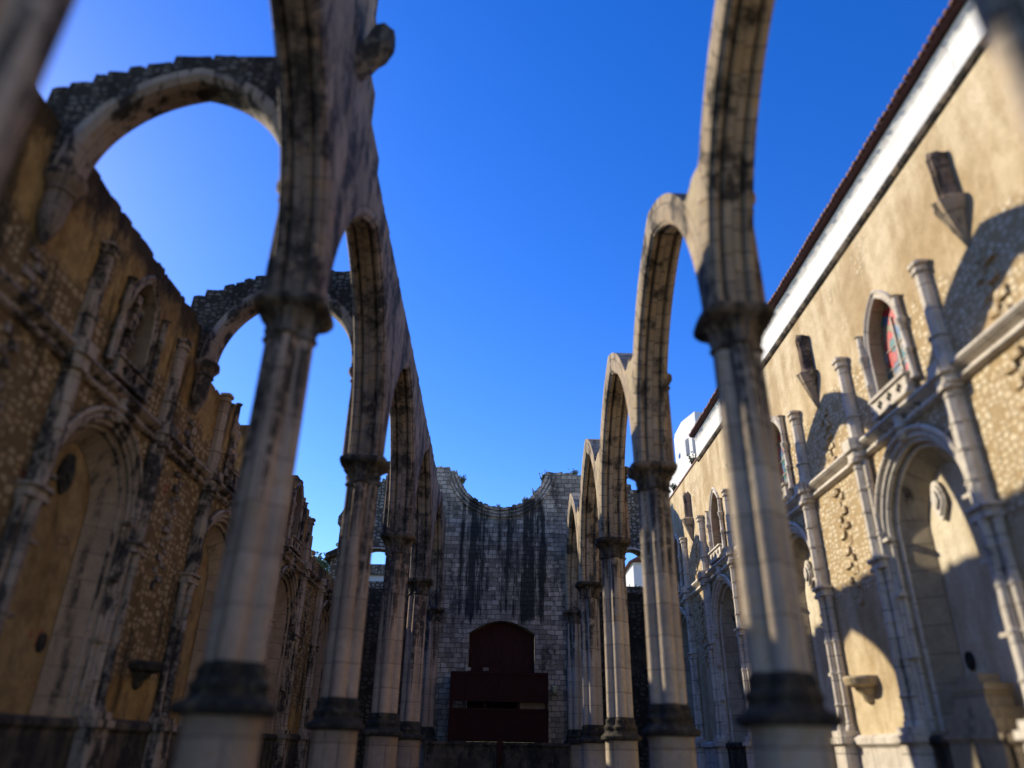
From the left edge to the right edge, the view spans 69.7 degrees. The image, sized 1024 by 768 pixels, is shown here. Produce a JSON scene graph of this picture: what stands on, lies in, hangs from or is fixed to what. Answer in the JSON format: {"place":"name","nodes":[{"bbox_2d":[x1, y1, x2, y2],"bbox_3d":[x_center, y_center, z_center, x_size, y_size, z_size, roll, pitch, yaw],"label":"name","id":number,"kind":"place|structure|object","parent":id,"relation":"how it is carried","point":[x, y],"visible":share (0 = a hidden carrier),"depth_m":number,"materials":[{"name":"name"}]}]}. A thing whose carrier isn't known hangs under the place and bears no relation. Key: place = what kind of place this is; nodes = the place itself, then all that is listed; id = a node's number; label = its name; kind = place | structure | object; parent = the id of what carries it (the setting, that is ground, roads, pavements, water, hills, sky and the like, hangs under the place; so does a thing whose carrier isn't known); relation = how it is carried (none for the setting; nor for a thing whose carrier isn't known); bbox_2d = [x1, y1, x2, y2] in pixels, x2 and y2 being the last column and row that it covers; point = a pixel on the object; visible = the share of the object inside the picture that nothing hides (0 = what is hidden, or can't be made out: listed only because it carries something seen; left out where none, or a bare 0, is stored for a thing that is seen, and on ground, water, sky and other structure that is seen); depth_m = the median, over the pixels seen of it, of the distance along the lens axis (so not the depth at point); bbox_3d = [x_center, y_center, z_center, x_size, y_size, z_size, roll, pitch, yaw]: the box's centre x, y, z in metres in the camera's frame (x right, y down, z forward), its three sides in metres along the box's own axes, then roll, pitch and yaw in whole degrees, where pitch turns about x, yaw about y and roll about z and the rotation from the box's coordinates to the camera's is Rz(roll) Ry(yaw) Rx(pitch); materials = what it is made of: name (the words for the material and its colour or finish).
{"place":"outdoors","nodes":[
{"label":"outdoors","id":0,"kind":"place"},
{"bbox_2d":[311,549,329,573],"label":"tree","id":1,"kind":"object","parent":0,"point":[323,564],"visible":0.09,"depth_m":56.92,"materials":[{"name":"green plant"}]},
{"bbox_2d":[325,548,371,579],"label":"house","id":2,"kind":"structure","parent":0,"point":[330,557],"depth_m":54.53,"materials":[{"name":"grey stone"}]},
{"bbox_2d":[369,564,384,580],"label":"pale blue house","id":3,"kind":"structure","parent":0,"point":[376,572],"depth_m":70.88,"materials":[{"name":"blue paint"}]},
{"bbox_2d":[39,0,949,568],"label":"sky","id":4,"kind":"structure","parent":0,"point":[526,149],"materials":[{"name":"blue"}]},
{"bbox_2d":[625,557,642,586],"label":"cream house","id":5,"kind":"structure","parent":0,"point":[634,573],"depth_m":65.80,"materials":[{"name":"white paint"}]},
{"label":"ground","id":6,"kind":"structure","parent":0,"visible":0},
{"bbox_2d":[333,475,408,767],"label":"aisle end wall","id":7,"kind":"structure","parent":6,"relation":"on","point":[369,648],"depth_m":45.14,"materials":[{"name":"grey stone"}]},
{"bbox_2d":[433,466,580,742],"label":"facade","id":8,"kind":"structure","parent":6,"relation":"on","point":[503,604],"depth_m":46.72,"materials":[{"name":"grey stone"}]},
{"bbox_2d":[460,474,466,483],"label":"weed tuft","id":9,"kind":"object","parent":8,"relation":"on","point":[463,480],"visible":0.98,"depth_m":50.47,"materials":[{"name":"green plant"}]},
{"bbox_2d":[467,622,533,742],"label":"door","id":10,"kind":"structure","parent":8,"relation":"in","point":[498,647],"depth_m":45.62,"materials":[{"name":"wood"}]},
{"bbox_2d":[551,684,556,692],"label":"wall lantern","id":11,"kind":"object","parent":8,"relation":"attached to","point":[553,688],"depth_m":43.86,"materials":[{"name":"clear glass"}]},
{"bbox_2d":[568,469,578,474],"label":"weed tuft","id":12,"kind":"object","parent":8,"relation":"on","point":[575,472],"visible":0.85,"depth_m":50.84,"materials":[{"name":"green plant"}]},
{"bbox_2d":[599,484,649,767],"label":"aisle end wall","id":13,"kind":"structure","parent":6,"relation":"on","point":[638,654],"depth_m":45.13,"materials":[{"name":"grey stone"}]},
{"bbox_2d":[670,453,697,495],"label":"white house","id":14,"kind":"structure","parent":6,"relation":"on","point":[683,464],"depth_m":49.57,"materials":[{"name":"white paint"}]},
{"bbox_2d":[674,411,701,461],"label":"white tower","id":15,"kind":"structure","parent":6,"relation":"on","point":[685,444],"depth_m":55.41,"materials":[{"name":"white paint"}]},
{"bbox_2d":[685,438,689,455],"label":"window","id":16,"kind":"structure","parent":15,"relation":"in","point":[686,441],"depth_m":54.89,"materials":[{"name":"grey glass"}]},
{"bbox_2d":[692,438,695,453],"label":"window","id":17,"kind":"structure","parent":15,"relation":"in","point":[693,441],"depth_m":53.95,"materials":[{"name":"grey glass"}]},
{"label":"nave paving","id":18,"kind":"structure","parent":0,"visible":0},
{"bbox_2d":[0,0,76,181],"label":"stone pier","id":19,"kind":"structure","parent":18,"relation":"on","point":[31,32],"depth_m":5.83,"materials":[{"name":"stone"}]},
{"bbox_2d":[0,92,333,767],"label":"aisle wall","id":20,"kind":"structure","parent":18,"relation":"on","point":[104,579],"depth_m":18.81,"materials":[{"name":"rubble stone masonry"},{"name":"limestone"}]},
{"bbox_2d":[35,633,46,651],"bbox_3d":[-11.021,6.060,17.222,0.080,0.440,0.300,1,-27,0],"label":"oval plaque","id":21,"kind":"object","parent":20,"relation":"attached to","point":[41,642],"visible":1,"depth_m":17.20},
{"bbox_2d":[57,454,75,494],"bbox_3d":[-10.865,2.194,17.983,0.230,1.048,0.600,1,-27,0],"label":"carved shield","id":22,"kind":"object","parent":20,"relation":"attached to","point":[66,471],"visible":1,"depth_m":17.86,"materials":[{"name":"stone"}]},
{"bbox_2d":[103,275,170,404],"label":"window","id":23,"kind":"structure","parent":20,"relation":"in","point":[135,381],"depth_m":19.79,"materials":[{"name":"beige stone"}]},
{"bbox_2d":[128,660,164,689],"bbox_3d":[-10.105,8.104,20.402,0.673,0.733,1.360,1,-27,0],"label":"wall bracket","id":24,"kind":"object","parent":20,"relation":"attached to","point":[141,671],"depth_m":20.15,"materials":[{"name":"stone"}]},
{"bbox_2d":[37,55,279,244],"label":"transverse arch","id":25,"kind":"structure","parent":20,"relation":"attached to","point":[99,116],"depth_m":16.96,"materials":[{"name":"stone"}]},
{"bbox_2d":[223,403,242,494],"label":"window","id":26,"kind":"structure","parent":20,"relation":"in","point":[230,477],"depth_m":26.83,"materials":[{"name":"stone"}]},
{"bbox_2d":[191,270,353,414],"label":"transverse arch","id":27,"kind":"structure","parent":20,"relation":"attached to","point":[226,313],"depth_m":24.59,"materials":[{"name":"stone"}]},
{"bbox_2d":[286,480,308,555],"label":"window","id":28,"kind":"structure","parent":20,"relation":"in","point":[295,543],"depth_m":35.51,"materials":[{"name":"stone"}]},
{"bbox_2d":[169,180,333,767],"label":"stone pier","id":29,"kind":"structure","parent":18,"relation":"on","point":[224,708],"depth_m":12.35,"materials":[{"name":"stone"}]},
{"bbox_2d":[269,0,368,296],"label":"arcade arch","id":30,"kind":"structure","parent":29,"relation":"on","point":[316,42],"depth_m":15.03,"materials":[{"name":"stone"}]},
{"bbox_2d":[305,366,389,767],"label":"stone pier","id":31,"kind":"structure","parent":18,"relation":"on","point":[335,725],"depth_m":20.31,"materials":[{"name":"stone"}]},
{"bbox_2d":[323,0,399,455],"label":"arcade arch","id":32,"kind":"structure","parent":31,"relation":"on","point":[360,219],"depth_m":22.19,"materials":[{"name":"stone"}]},
{"bbox_2d":[355,22,395,81],"bbox_3d":[-3.374,-8.260,18.262,0.800,1.683,0.860,1,-27,0],"label":"vault springer","id":33,"kind":"object","parent":32,"relation":"attached to","point":[375,49],"visible":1,"depth_m":18.00,"materials":[{"name":"stone"}]},
{"bbox_2d":[361,461,416,767],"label":"stone pier","id":34,"kind":"structure","parent":18,"relation":"on","point":[382,733],"depth_m":28.18,"materials":[{"name":"stone"}]},
{"bbox_2d":[382,285,421,532],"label":"arcade arch","id":35,"kind":"structure","parent":34,"relation":"on","point":[404,405],"depth_m":30.43,"materials":[{"name":"stone"}]},
{"bbox_2d":[396,552,432,767],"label":"stone pier","id":36,"kind":"structure","parent":18,"relation":"on","point":[408,745],"depth_m":36.00,"materials":[{"name":"stone"}]},
{"bbox_2d":[409,401,435,577],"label":"arcade arch","id":37,"kind":"structure","parent":36,"relation":"on","point":[422,524],"depth_m":38.33,"materials":[{"name":"stone"}]},
{"bbox_2d":[427,473,445,606],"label":"arcade arch","id":38,"kind":"structure","parent":36,"relation":"on","point":[437,559],"depth_m":46.17,"materials":[{"name":"stone"}]},
{"bbox_2d":[419,607,443,767],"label":"stone pier","id":39,"kind":"structure","parent":18,"relation":"on","point":[433,615],"depth_m":43.83,"materials":[{"name":"stone"}]},
{"bbox_2d":[423,741,570,767],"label":"entrance platform","id":40,"kind":"structure","parent":18,"relation":"on","point":[453,754],"depth_m":40.61,"materials":[{"name":"grey stone"}]},
{"bbox_2d":[447,671,548,765],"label":"timber screen","id":41,"kind":"object","parent":40,"relation":"on","point":[526,720],"visible":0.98,"depth_m":42.04,"materials":[{"name":"brown wood"}]},
{"bbox_2d":[562,609,582,767],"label":"stone pier","id":42,"kind":"structure","parent":18,"relation":"on","point":[574,680],"depth_m":43.77,"materials":[{"name":"stone"}]},
{"bbox_2d":[575,551,605,767],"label":"stone pier","id":43,"kind":"structure","parent":18,"relation":"on","point":[592,732],"depth_m":36.11,"materials":[{"name":"stone"}]},
{"bbox_2d":[565,493,580,609],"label":"arcade arch","id":44,"kind":"structure","parent":43,"relation":"on","point":[572,599],"depth_m":46.22,"materials":[{"name":"stone"}]},
{"bbox_2d":[578,439,599,580],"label":"arcade arch","id":45,"kind":"structure","parent":43,"relation":"on","point":[588,525],"depth_m":38.40,"materials":[{"name":"stone"}]},
{"bbox_2d":[594,466,641,767],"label":"stone pier","id":46,"kind":"structure","parent":18,"relation":"on","point":[621,737],"depth_m":28.30,"materials":[{"name":"stone"}]},
{"bbox_2d":[597,353,634,536],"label":"arcade arch","id":47,"kind":"structure","parent":46,"relation":"on","point":[616,406],"depth_m":30.52,"materials":[{"name":"stone"}]},
{"bbox_2d":[627,373,700,767],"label":"stone pier","id":48,"kind":"structure","parent":18,"relation":"on","point":[670,731],"depth_m":20.43,"materials":[{"name":"stone"}]},
{"bbox_2d":[693,193,843,767],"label":"stone pier","id":49,"kind":"structure","parent":18,"relation":"on","point":[786,718],"depth_m":12.47,"materials":[{"name":"stone"}]},
{"bbox_2d":[629,182,705,461],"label":"arcade arch","id":50,"kind":"structure","parent":49,"relation":"on","point":[671,223],"depth_m":22.57,"materials":[{"name":"stone"}]},
{"bbox_2d":[691,0,774,305],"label":"arcade arch","id":51,"kind":"structure","parent":49,"relation":"on","point":[722,180],"depth_m":15.02,"materials":[{"name":"stone"}]},
{"bbox_2d":[670,48,1023,767],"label":"aisle wall","id":52,"kind":"structure","parent":18,"relation":"on","point":[910,322],"depth_m":19.27,"materials":[{"name":"paint"}]},
{"bbox_2d":[673,533,683,594],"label":"window","id":53,"kind":"structure","parent":52,"relation":"in","point":[679,584],"depth_m":42.55,"materials":[{"name":"beige stone"}]},
{"bbox_2d":[682,491,693,541],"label":"vault corbel","id":54,"kind":"object","parent":52,"relation":"attached to","point":[688,521],"visible":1,"depth_m":40.58,"materials":[{"name":"stone"}]},
{"bbox_2d":[704,487,726,564],"bbox_3d":[10.034,6.780,35.885,0.700,3.672,2.520,1,-27,0],"label":"window","id":55,"kind":"structure","parent":52,"relation":"in","point":[716,553],"depth_m":35.57,"materials":[{"name":"beige stone"}]},
{"bbox_2d":[772,415,793,502],"bbox_3d":[10.185,2.820,27.962,0.700,3.672,2.373,1,-27,0],"label":"window","id":56,"kind":"structure","parent":52,"relation":"in","point":[783,455],"depth_m":27.19,"materials":[{"name":"beige stone"}]},
{"bbox_2d":[795,335,818,408],"bbox_3d":[9.972,-0.525,25.152,0.561,2.973,0.814,1,-27,0],"label":"vault corbel","id":57,"kind":"object","parent":52,"relation":"attached to","point":[807,376],"visible":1,"depth_m":24.92,"materials":[{"name":"stone"}]},
{"bbox_2d":[804,560,813,588],"bbox_3d":[10.680,6.865,26.516,0.230,1.048,0.600,1,-27,0],"label":"carved shield","id":58,"kind":"object","parent":52,"relation":"attached to","point":[808,574],"visible":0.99,"depth_m":26.39,"materials":[{"name":"white stone"}]},
{"bbox_2d":[670,0,986,498],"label":"roofed wing","id":59,"kind":"structure","parent":52,"relation":"on","point":[949,55],"depth_m":20.77,"materials":[{"name":"white paint"}]},
{"bbox_2d":[670,482,679,491],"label":"weed tuft","id":60,"kind":"object","parent":59,"relation":"on","point":[673,486],"visible":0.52,"depth_m":45.21,"materials":[{"name":"green plant"}]},
{"bbox_2d":[687,451,696,463],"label":"weed tuft","id":61,"kind":"object","parent":59,"relation":"on","point":[691,461],"visible":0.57,"depth_m":40.94,"materials":[{"name":"green plant"}]},
{"bbox_2d":[842,675,877,704],"bbox_3d":[9.773,8.642,20.735,0.673,0.738,1.360,1,-27,0],"label":"wall bracket","id":62,"kind":"object","parent":52,"relation":"attached to","point":[864,686],"depth_m":20.49,"materials":[{"name":"stone"}]},
{"bbox_2d":[854,290,920,420],"bbox_3d":[10.332,-1.045,20.229,0.700,3.672,2.520,1,-27,0],"label":"window","id":63,"kind":"structure","parent":52,"relation":"in","point":[903,374],"depth_m":20.23,"materials":[{"name":"beige stone"}]},
{"bbox_2d":[930,481,948,520],"bbox_3d":[10.829,2.952,18.688,0.230,1.048,0.600,1,-27,0],"label":"carved shield","id":64,"kind":"object","parent":52,"relation":"attached to","point":[939,500],"visible":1,"depth_m":18.57,"materials":[{"name":"white stone"}]},
{"bbox_2d":[925,150,969,247],"bbox_3d":[10.121,-4.438,17.325,0.561,2.973,0.814,1,-27,0],"label":"vault corbel","id":65,"kind":"object","parent":52,"relation":"attached to","point":[949,206],"visible":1,"depth_m":17.08,"materials":[{"name":"stone"}]},
{"bbox_2d":[964,651,975,670],"bbox_3d":[10.832,6.553,17.391,0.080,0.440,0.300,1,-27,0],"label":"oval plaque","id":66,"kind":"object","parent":52,"relation":"attached to","point":[969,659],"visible":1,"depth_m":17.37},
{"bbox_2d":[944,673,1023,767],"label":"niche tomb","id":67,"kind":"object","parent":18,"relation":"on","point":[987,713],"visible":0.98,"depth_m":15.75,"materials":[{"name":"beige stone"}]},
{"bbox_2d":[969,0,1023,140],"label":"stone pier","id":68,"kind":"structure","parent":18,"relation":"on","point":[1000,24],"depth_m":6.14,"materials":[{"name":"stone"}]}
]}

